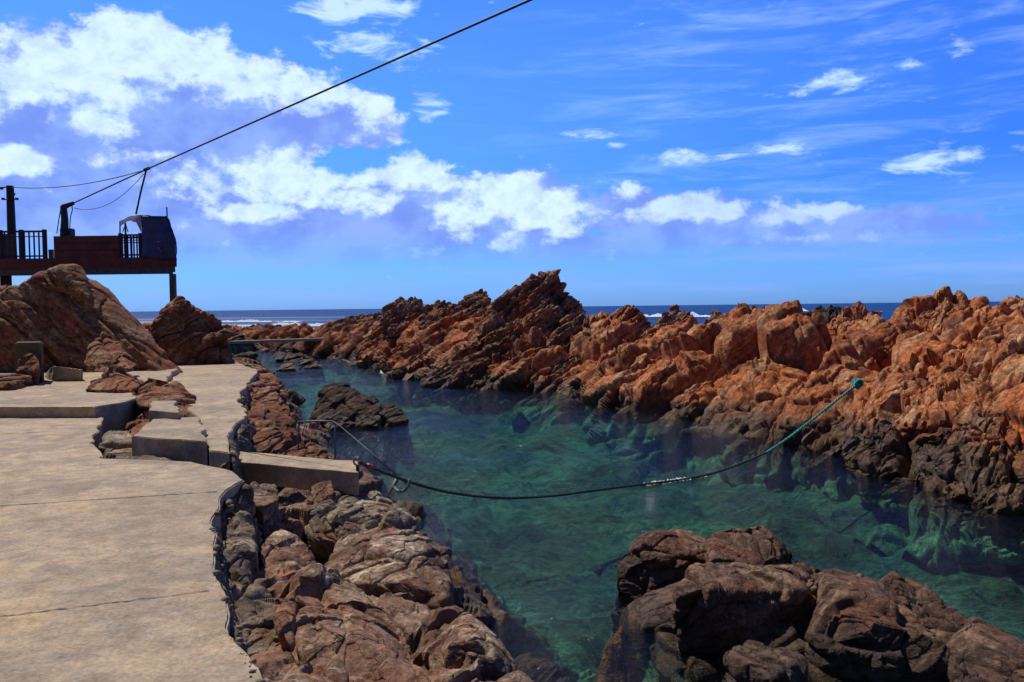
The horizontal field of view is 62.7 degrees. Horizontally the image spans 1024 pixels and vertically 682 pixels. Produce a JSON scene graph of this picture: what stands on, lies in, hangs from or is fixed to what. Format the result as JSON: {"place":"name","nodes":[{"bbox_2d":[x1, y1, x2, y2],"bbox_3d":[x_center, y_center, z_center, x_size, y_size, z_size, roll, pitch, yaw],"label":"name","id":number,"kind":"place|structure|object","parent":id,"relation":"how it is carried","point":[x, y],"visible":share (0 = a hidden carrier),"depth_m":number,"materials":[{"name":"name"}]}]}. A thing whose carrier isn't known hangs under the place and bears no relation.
{"place":"outdoors","nodes":[
{"label":"outdoors","id":0,"kind":"place"},
{"bbox_2d":[0,369,177,432],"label":"concrete path","id":1,"kind":"structure","parent":0,"point":[46,398],"depth_m":14.08,"materials":[{"name":"beige concrete"}]},
{"bbox_2d":[0,374,32,390],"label":"boulder","id":2,"kind":"object","parent":1,"relation":"on","point":[8,382],"visible":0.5,"depth_m":16.60,"materials":[{"name":"brown stone"}]},
{"bbox_2d":[16,353,40,384],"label":"boulder","id":3,"kind":"object","parent":1,"relation":"on","point":[29,364],"visible":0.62,"depth_m":17.27,"materials":[{"name":"brown stone"}]},
{"bbox_2d":[15,341,43,382],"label":"concrete block","id":4,"kind":"structure","parent":1,"relation":"on","point":[28,347],"depth_m":17.63,"materials":[{"name":"grey concrete"}]},
{"bbox_2d":[44,366,82,380],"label":"concrete slab","id":5,"kind":"structure","parent":1,"relation":"on","point":[55,373],"depth_m":18.05,"materials":[{"name":"grey concrete"}]},
{"bbox_2d":[84,332,136,371],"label":"boulder","id":6,"kind":"object","parent":1,"relation":"on","point":[105,350],"visible":0.98,"depth_m":18.08,"materials":[{"name":"brown stone"}]},
{"bbox_2d":[86,364,144,392],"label":"boulder","id":7,"kind":"object","parent":1,"relation":"on","point":[116,379],"visible":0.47,"depth_m":15.73,"materials":[{"name":"brown stone"}]},
{"bbox_2d":[0,264,182,372],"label":"boulder","id":8,"kind":"object","parent":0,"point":[66,314],"visible":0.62,"depth_m":21.36,"materials":[{"name":"brown stone"}]},
{"bbox_2d":[0,416,261,681],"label":"concrete path","id":9,"kind":"structure","parent":0,"point":[69,553],"depth_m":5.50,"materials":[{"name":"beige concrete"}]},
{"bbox_2d":[2,590,208,615],"bbox_3d":[-2.386,1.484,4.711,1.297,0.001,0.033,-2,2,-21],"label":"path joint","id":10,"kind":"object","parent":9,"relation":"on","point":[97,604],"visible":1,"depth_m":4.73,"materials":[{"name":"grey concrete"}]},
{"bbox_2d":[1,491,216,505],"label":"path joint","id":11,"kind":"object","parent":9,"relation":"on","point":[111,498],"visible":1,"depth_m":7.44,"materials":[{"name":"grey concrete"}]},
{"bbox_2d":[209,492,270,681],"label":"gravel","id":12,"kind":"structure","parent":9,"relation":"on","point":[244,645],"depth_m":4.70,"materials":[{"name":"stone"}]},
{"bbox_2d":[149,401,179,422],"bbox_3d":[-5.197,1.173,12.557,0.410,0.400,1.909,-2,3,-23],"label":"concrete step","id":13,"kind":"object","parent":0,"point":[163,409],"visible":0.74,"depth_m":12.05,"materials":[{"name":"beige concrete"}]},
{"bbox_2d":[168,364,257,469],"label":"concrete path","id":14,"kind":"structure","parent":0,"point":[218,391],"depth_m":15.24,"materials":[{"name":"beige concrete"}]},
{"bbox_2d":[131,377,196,417],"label":"boulder","id":15,"kind":"object","parent":14,"relation":"on","point":[147,392],"visible":0.58,"depth_m":14.62,"materials":[{"name":"brown stone"}]},
{"bbox_2d":[132,417,207,465],"bbox_3d":[-4.366,1.392,10.760,0.862,0.520,2.493,-2,2,-20],"label":"concrete step","id":16,"kind":"object","parent":14,"relation":"on","point":[184,439],"visible":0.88,"depth_m":10.12,"materials":[{"name":"grey concrete"}]},
{"bbox_2d":[148,296,234,364],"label":"boulder","id":17,"kind":"object","parent":14,"relation":"on","point":[182,330],"visible":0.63,"depth_m":25.18,"materials":[{"name":"brown stone"}]},
{"bbox_2d":[279,443,329,490],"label":"boulder","id":18,"kind":"object","parent":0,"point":[312,450],"visible":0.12,"depth_m":12.06,"materials":[{"name":"brown stone"}]},
{"bbox_2d":[233,357,595,681],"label":"rocky bank","id":19,"kind":"structure","parent":0,"point":[423,626],"depth_m":7.39,"materials":[{"name":"brown stone"}]},
{"bbox_2d":[98,430,173,460],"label":"boulder","id":20,"kind":"object","parent":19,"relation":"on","point":[115,444],"visible":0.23,"depth_m":10.41,"materials":[{"name":"grey stone"}]},
{"bbox_2d":[125,411,148,434],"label":"boulder","id":21,"kind":"object","parent":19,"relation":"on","point":[137,424],"visible":0.16,"depth_m":12.89,"materials":[{"name":"brown stone"}]},
{"bbox_2d":[208,374,259,484],"bbox_3d":[-5.457,1.384,17.353,0.933,0.774,16.447,-1,2,-17],"label":"path edge","id":22,"kind":"object","parent":19,"relation":"on","point":[243,435],"visible":0.35,"depth_m":11.66,"materials":[{"name":"grey concrete"}]},
{"bbox_2d":[230,450,358,494],"bbox_3d":[-2.781,1.629,10.511,2.525,0.260,0.679,1,3,27],"label":"concrete ledge","id":23,"kind":"object","parent":22,"relation":"on","point":[295,472],"visible":0.73,"depth_m":10.18,"materials":[{"name":"grey concrete"}]},
{"bbox_2d":[353,457,361,471],"bbox_3d":[-1.802,1.506,9.818,0.113,0.312,0.040,-1,2,0],"label":"eye bolt","id":24,"kind":"object","parent":23,"relation":"attached to","point":[356,465],"visible":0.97,"depth_m":9.80,"materials":[{"name":"metal"}]},
{"bbox_2d":[221,510,258,609],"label":"boulder","id":25,"kind":"object","parent":19,"relation":"on","point":[240,551],"visible":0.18,"depth_m":6.64,"materials":[{"name":"stone"}]},
{"bbox_2d":[215,483,264,678],"bbox_3d":[-1.912,1.854,5.928,0.781,0.756,7.432,-2,3,-22],"label":"path edge","id":26,"kind":"object","parent":19,"relation":"on","point":[242,499],"visible":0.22,"depth_m":7.20,"materials":[{"name":"grey concrete"}]},
{"bbox_2d":[235,584,295,680],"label":"boulder","id":27,"kind":"object","parent":19,"relation":"on","point":[254,607],"visible":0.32,"depth_m":5.38,"materials":[{"name":"stone"}]},
{"bbox_2d":[250,481,281,540],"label":"boulder","id":28,"kind":"object","parent":19,"relation":"on","point":[268,516],"visible":0.58,"depth_m":8.47,"materials":[{"name":"brown stone"}]},
{"bbox_2d":[250,419,285,454],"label":"boulder","id":29,"kind":"object","parent":19,"relation":"on","point":[267,437],"visible":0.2,"depth_m":12.62,"materials":[{"name":"brown stone"}]},
{"bbox_2d":[247,381,296,423],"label":"boulder","id":30,"kind":"object","parent":19,"relation":"on","point":[261,392],"visible":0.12,"depth_m":18.00,"materials":[{"name":"brown stone"}]},
{"bbox_2d":[257,367,287,404],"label":"boulder","id":31,"kind":"object","parent":19,"relation":"on","point":[267,377],"visible":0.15,"depth_m":21.60,"materials":[{"name":"brown stone"}]},
{"bbox_2d":[247,402,301,449],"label":"boulder","id":32,"kind":"object","parent":19,"relation":"on","point":[286,423],"visible":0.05,"depth_m":14.52,"materials":[{"name":"brown stone"}]},
{"bbox_2d":[259,529,316,576],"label":"boulder","id":33,"kind":"object","parent":19,"relation":"on","point":[279,546],"visible":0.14,"depth_m":7.49,"materials":[{"name":"brown stone"}]},
{"bbox_2d":[307,480,333,503],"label":"boulder","id":34,"kind":"object","parent":19,"relation":"on","point":[321,491],"visible":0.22,"depth_m":9.48,"materials":[{"name":"brown stone"}]},
{"bbox_2d":[273,563,430,681],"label":"boulder","id":35,"kind":"object","parent":19,"relation":"on","point":[333,627],"visible":0.86,"depth_m":5.34,"materials":[{"name":"brown stone"}]},
{"bbox_2d":[297,420,406,483],"bbox_3d":[-2.043,1.423,10.969,1.757,0.715,0.254,1,3,27],"label":"handrail","id":36,"kind":"object","parent":19,"relation":"on","point":[363,446],"visible":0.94,"depth_m":11.24,"materials":[{"name":"metal"}]},
{"bbox_2d":[301,490,415,565],"bbox_3d":[-1.750,2.161,9.284,1.211,0.812,1.547,-2,3,-28],"label":"boulder","id":37,"kind":"object","parent":19,"relation":"on","point":[329,525],"visible":0.38,"depth_m":8.83,"materials":[{"name":"brown stone"}]},
{"bbox_2d":[324,527,454,609],"bbox_3d":[-1.105,2.441,7.862,1.238,1.133,1.981,-1,2,0],"label":"boulder","id":38,"kind":"object","parent":19,"relation":"on","point":[378,561],"visible":0.37,"depth_m":7.51,"materials":[{"name":"brown stone"}]},
{"bbox_2d":[386,479,410,498],"bbox_3d":[-1.360,1.816,10.103,0.412,0.366,0.131,1,3,38],"label":"ladder handle","id":39,"kind":"object","parent":19,"relation":"on","point":[393,486],"visible":0.84,"depth_m":10.16,"materials":[{"name":"metal"}]},
{"bbox_2d":[422,612,516,680],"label":"boulder","id":40,"kind":"object","parent":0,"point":[467,636],"visible":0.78,"depth_m":5.71,"materials":[{"name":"brown stone"}]},
{"bbox_2d":[0,0,1023,311],"label":"sky","id":41,"kind":"structure","parent":0,"point":[643,152],"materials":[{"name":"blue"}]},
{"bbox_2d":[528,312,589,383],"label":"boulder","id":42,"kind":"object","parent":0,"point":[561,335],"visible":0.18,"depth_m":29.81,"materials":[{"name":"brown stone"}]},
{"bbox_2d":[130,301,1000,327],"bbox_3d":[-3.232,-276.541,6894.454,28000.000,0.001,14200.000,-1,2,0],"label":"sea","id":43,"kind":"structure","parent":0,"point":[315,316],"depth_m":487.42,"materials":[{"name":"liquid"}]},
{"bbox_2d":[222,319,299,321],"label":"breaking wave","id":44,"kind":"object","parent":43,"relation":"on","point":[249,320],"visible":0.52,"depth_m":195.83,"materials":[{"name":"liquid"}]},
{"bbox_2d":[246,322,322,325],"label":"breaking wave","id":45,"kind":"object","parent":43,"relation":"on","point":[316,324],"visible":0.17,"depth_m":141.90,"materials":[{"name":"liquid"}]},
{"bbox_2d":[645,312,709,316],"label":"breaking wave","id":46,"kind":"object","parent":43,"relation":"on","point":[692,313],"visible":0.34,"depth_m":196.91,"materials":[{"name":"liquid"}]},
{"bbox_2d":[142,300,1023,576],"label":"rocky shore","id":47,"kind":"structure","parent":0,"point":[784,370],"depth_m":20.32,"materials":[{"name":"brown stone"}]},
{"bbox_2d":[250,323,281,326],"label":"boulder","id":48,"kind":"object","parent":47,"relation":"on","point":[257,324],"visible":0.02,"depth_m":61.36,"materials":[{"name":"brown stone"}]},
{"bbox_2d":[229,338,322,354],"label":"footbridge","id":49,"kind":"object","parent":47,"relation":"on","point":[238,347],"visible":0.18,"depth_m":49.04,"materials":[{"name":"beige concrete"}]},
{"bbox_2d":[315,312,382,351],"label":"boulder","id":50,"kind":"object","parent":47,"relation":"on","point":[370,319],"visible":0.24,"depth_m":50.52,"materials":[{"name":"brown stone"}]},
{"bbox_2d":[349,323,381,371],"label":"boulder","id":51,"kind":"object","parent":47,"relation":"on","point":[365,350],"visible":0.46,"depth_m":40.77,"materials":[{"name":"brown stone"}]},
{"bbox_2d":[377,296,423,340],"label":"boulder","id":52,"kind":"object","parent":47,"relation":"on","point":[400,314],"visible":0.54,"depth_m":39.97,"materials":[{"name":"brown stone"}]},
{"bbox_2d":[379,327,427,389],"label":"boulder","id":53,"kind":"object","parent":47,"relation":"on","point":[404,353],"visible":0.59,"depth_m":33.95,"materials":[{"name":"brown stone"}]},
{"bbox_2d":[384,346,432,370],"bbox_3d":[-4.049,0.703,33.390,2.102,0.906,0.430,-2,3,-29],"label":"rope","id":54,"kind":"object","parent":53,"relation":"on","point":[409,362],"visible":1,"depth_m":33.19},
{"bbox_2d":[418,300,451,329],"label":"boulder","id":55,"kind":"object","parent":47,"relation":"on","point":[424,323],"visible":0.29,"depth_m":39.19,"materials":[{"name":"brown stone"}]},
{"bbox_2d":[446,289,490,321],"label":"boulder","id":56,"kind":"object","parent":47,"relation":"on","point":[475,304],"visible":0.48,"depth_m":36.96,"materials":[{"name":"brown stone"}]},
{"bbox_2d":[474,269,586,361],"bbox_3d":[0.923,-0.889,33.843,4.958,4.052,7.277,-1,2,0],"label":"boulder","id":57,"kind":"object","parent":47,"relation":"on","point":[546,303],"visible":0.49,"depth_m":32.66,"materials":[{"name":"brown stone"}]},
{"bbox_2d":[610,304,656,345],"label":"boulder","id":58,"kind":"object","parent":47,"relation":"on","point":[626,312],"visible":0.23,"depth_m":30.73,"materials":[{"name":"brown stone"}]},
{"bbox_2d":[656,304,690,329],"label":"boulder","id":59,"kind":"object","parent":47,"relation":"on","point":[673,315],"visible":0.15,"depth_m":30.68,"materials":[{"name":"brown stone"}]},
{"bbox_2d":[703,310,721,323],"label":"boulder","id":60,"kind":"object","parent":47,"relation":"on","point":[715,314],"visible":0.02,"depth_m":29.78,"materials":[{"name":"brown stone"}]},
{"bbox_2d":[805,305,850,323],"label":"boulder","id":61,"kind":"object","parent":47,"relation":"on","point":[829,313],"visible":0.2,"depth_m":29.90,"materials":[{"name":"stone"}]},
{"bbox_2d":[875,349,983,450],"bbox_3d":[8.098,1.185,15.636,2.259,1.933,4.446,2,3,44],"label":"boulder","id":62,"kind":"object","parent":47,"relation":"on","point":[945,400],"visible":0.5,"depth_m":14.67,"materials":[{"name":"brown stone"}]},
{"bbox_2d":[961,295,1023,349],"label":"boulder","id":63,"kind":"object","parent":62,"relation":"on","point":[984,316],"visible":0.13,"depth_m":18.17,"materials":[{"name":"brown stone"}]},
{"bbox_2d":[872,286,989,359],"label":"boulder","id":64,"kind":"object","parent":47,"relation":"on","point":[934,312],"visible":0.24,"depth_m":20.96,"materials":[{"name":"brown stone"}]},
{"bbox_2d":[916,399,1023,524],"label":"boulder","id":65,"kind":"object","parent":47,"relation":"on","point":[976,452],"visible":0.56,"depth_m":12.26,"materials":[{"name":"brown stone"}]},
{"bbox_2d":[594,626,640,681],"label":"rock","id":66,"kind":"object","parent":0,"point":[621,644],"visible":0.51,"depth_m":7.42,"materials":[{"name":"brown stone"}]},
{"bbox_2d":[254,351,1023,681],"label":"pool water","id":67,"kind":"structure","parent":0,"point":[510,417],"depth_m":11.89,"materials":[{"name":"teal liquid"}]},
{"bbox_2d":[357,378,863,498],"bbox_3d":[2.218,1.522,12.668,9.890,1.388,0.405,-2,3,-34],"label":"rope","id":68,"kind":"object","parent":67,"relation":"on","point":[857,383],"visible":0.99,"depth_m":12.41,"materials":[{"name":"black fabric"}]},
{"bbox_2d":[648,476,707,485],"bbox_3d":[2.475,2.175,13.149,1.488,0.020,0.320,-2,3,-32],"label":"foam","id":69,"kind":"object","parent":67,"relation":"on","point":[674,481],"visible":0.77,"depth_m":13.13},
{"bbox_2d":[261,362,1023,681],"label":"sea bed","id":70,"kind":"object","parent":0,"point":[497,586],"visible":0.08,"depth_m":14.50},
{"bbox_2d":[232,333,244,340],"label":"boulder","id":71,"kind":"object","parent":70,"relation":"on","point":[238,336],"visible":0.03,"depth_m":51.42,"materials":[{"name":"stone"}]},
{"bbox_2d":[233,351,261,365],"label":"boulder","id":72,"kind":"object","parent":70,"relation":"on","point":[252,355],"visible":0.17,"depth_m":39.94,"materials":[{"name":"grey stone"}]},
{"bbox_2d":[276,363,298,385],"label":"boulder","id":73,"kind":"object","parent":70,"relation":"on","point":[287,367],"visible":0.6,"depth_m":37.59,"materials":[{"name":"grey stone"}]},
{"bbox_2d":[274,352,319,375],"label":"boulder","id":74,"kind":"object","parent":70,"relation":"on","point":[293,358],"visible":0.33,"depth_m":44.41,"materials":[{"name":"grey stone"}]},
{"bbox_2d":[298,358,325,385],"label":"boulder","id":75,"kind":"object","parent":70,"relation":"on","point":[311,363],"visible":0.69,"depth_m":39.10,"materials":[{"name":"grey stone"}]},
{"bbox_2d":[308,382,413,464],"bbox_3d":[-3.950,1.994,20.169,2.930,1.798,2.383,1,3,38],"label":"rock outcrop","id":76,"kind":"object","parent":70,"relation":"on","point":[345,405],"visible":0.66,"depth_m":19.80,"materials":[{"name":"stone"}]},
{"bbox_2d":[364,363,378,375],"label":"boulder","id":77,"kind":"object","parent":70,"relation":"on","point":[373,365],"visible":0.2,"depth_m":38.83,"materials":[{"name":"stone"}]},
{"bbox_2d":[356,492,458,585],"bbox_3d":[-1.201,2.538,9.188,0.520,1.348,2.549,-2,3,-33],"label":"boulder","id":78,"kind":"object","parent":70,"relation":"on","point":[362,494],"visible":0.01,"depth_m":9.27,"materials":[{"name":"brown stone"}]},
{"bbox_2d":[412,339,508,406],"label":"boulder","id":79,"kind":"object","parent":70,"relation":"on","point":[467,367],"visible":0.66,"depth_m":29.38,"materials":[{"name":"brown stone"}]},
{"bbox_2d":[497,670,533,681],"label":"boulder","id":80,"kind":"object","parent":70,"relation":"on","point":[519,676],"visible":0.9,"depth_m":5.38,"materials":[{"name":"brown stone"}]},
{"bbox_2d":[562,388,580,399],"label":"boulder","id":81,"kind":"object","parent":70,"relation":"on","point":[573,395],"visible":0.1,"depth_m":26.04,"materials":[{"name":"brown stone"}]},
{"bbox_2d":[576,397,590,416],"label":"boulder","id":82,"kind":"object","parent":70,"relation":"on","point":[588,412],"visible":0.01,"depth_m":24.47,"materials":[{"name":"grey stone"}]},
{"bbox_2d":[668,372,723,427],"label":"boulder","id":83,"kind":"object","parent":70,"relation":"on","point":[687,412],"visible":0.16,"depth_m":20.64,"materials":[{"name":"brown stone"}]},
{"bbox_2d":[733,444,762,475],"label":"boulder","id":84,"kind":"object","parent":70,"relation":"on","point":[755,453],"visible":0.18,"depth_m":16.94,"materials":[{"name":"stone"}]},
{"bbox_2d":[611,525,1023,681],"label":"rock outcrop","id":85,"kind":"object","parent":70,"relation":"on","point":[754,604],"visible":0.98,"depth_m":6.65,"materials":[{"name":"brown stone"}]},
{"bbox_2d":[842,415,953,516],"bbox_3d":[6.525,2.022,14.083,1.859,1.357,2.706,2,3,44],"label":"boulder","id":86,"kind":"object","parent":70,"relation":"on","point":[883,449],"visible":0.73,"depth_m":13.56,"materials":[{"name":"brown stone"}]},
{"bbox_2d":[930,476,1023,565],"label":"boulder","id":87,"kind":"object","parent":70,"relation":"on","point":[1005,495],"visible":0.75,"depth_m":11.15,"materials":[{"name":"brown stone"}]},
{"bbox_2d":[798,366,892,485],"bbox_3d":[7.214,1.686,17.305,1.982,2.137,5.466,1,3,35],"label":"boulder","id":88,"kind":"object","parent":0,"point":[812,440],"visible":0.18,"depth_m":15.56,"materials":[{"name":"brown stone"}]},
{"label":"ground","id":89,"kind":"structure","parent":0,"visible":0},
{"bbox_2d":[0,285,7,291],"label":"boulder","id":90,"kind":"object","parent":89,"relation":"on","point":[4,287],"visible":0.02,"depth_m":27.36,"materials":[{"name":"brown stone"}]},
{"bbox_2d":[0,229,176,301],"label":"viewing deck","id":91,"kind":"structure","parent":89,"relation":"on","point":[94,255],"depth_m":29.86,"materials":[{"name":"brown wood"}]},
{"bbox_2d":[3,234,13,258],"bbox_3d":[-18.428,-3.450,30.729,0.355,0.864,1.026,-2,3,-31],"label":"cabinet","id":92,"kind":"object","parent":91,"relation":"on","point":[7,246],"visible":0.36,"depth_m":30.38,"materials":[{"name":"metal"}]},
{"bbox_2d":[0,185,18,258],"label":"utility pole","id":93,"kind":"object","parent":91,"relation":"on","point":[10,199],"visible":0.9,"depth_m":35.66,"materials":[{"name":"black metal"}]},
{"bbox_2d":[11,170,141,187],"bbox_3d":[-16.839,-6.144,32.020,11.754,0.656,0.029,1,3,40],"label":"overhead wire","id":94,"kind":"object","parent":93,"relation":"attached to","point":[82,184],"visible":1,"depth_m":31.22,"materials":[{"name":"black metal"}]},
{"bbox_2d":[56,201,74,235],"bbox_3d":[-16.368,-4.094,30.947,0.747,2.045,0.610,-1,2,0],"label":"winch crane","id":95,"kind":"object","parent":91,"relation":"on","point":[66,229],"visible":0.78,"depth_m":30.73,"materials":[{"name":"black metal"}]},
{"bbox_2d":[73,0,531,202],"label":"steel cable","id":96,"kind":"object","parent":95,"relation":"attached to","point":[427,45],"visible":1,"depth_m":19.15,"materials":[{"name":"black metal"}]},
{"bbox_2d":[135,166,149,213],"bbox_3d":[-12.450,-5.077,28.312,0.556,1.607,0.110,-1,2,0],"label":"hanging hook","id":97,"kind":"object","parent":96,"relation":"hanging from","point":[145,171],"visible":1,"depth_m":28.29,"materials":[{"name":"black metal"}]},
{"bbox_2d":[75,174,143,209],"bbox_3d":[-14.219,-5.181,29.507,4.362,0.967,0.020,1,3,33],"label":"overhead wire","id":98,"kind":"object","parent":97,"relation":"hanging from","point":[112,201],"visible":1,"depth_m":29.34,"materials":[{"name":"metal"}]},
{"bbox_2d":[119,207,176,260],"bbox_3d":[-13.232,-3.835,30.576,1.924,1.931,2.604,-2,2,-21],"label":"tarpaulin shelter","id":99,"kind":"object","parent":91,"relation":"on","point":[159,242],"visible":1,"depth_m":29.72,"materials":[{"name":"blue fabric"}]},
{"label":"boulder","id":100,"kind":"object","parent":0,"visible":0},
{"bbox_2d":[827,301,885,338],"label":"boulder","id":101,"kind":"object","parent":100,"relation":"on","point":[848,317],"visible":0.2,"depth_m":23.84,"materials":[{"name":"brown stone"}]}
]}

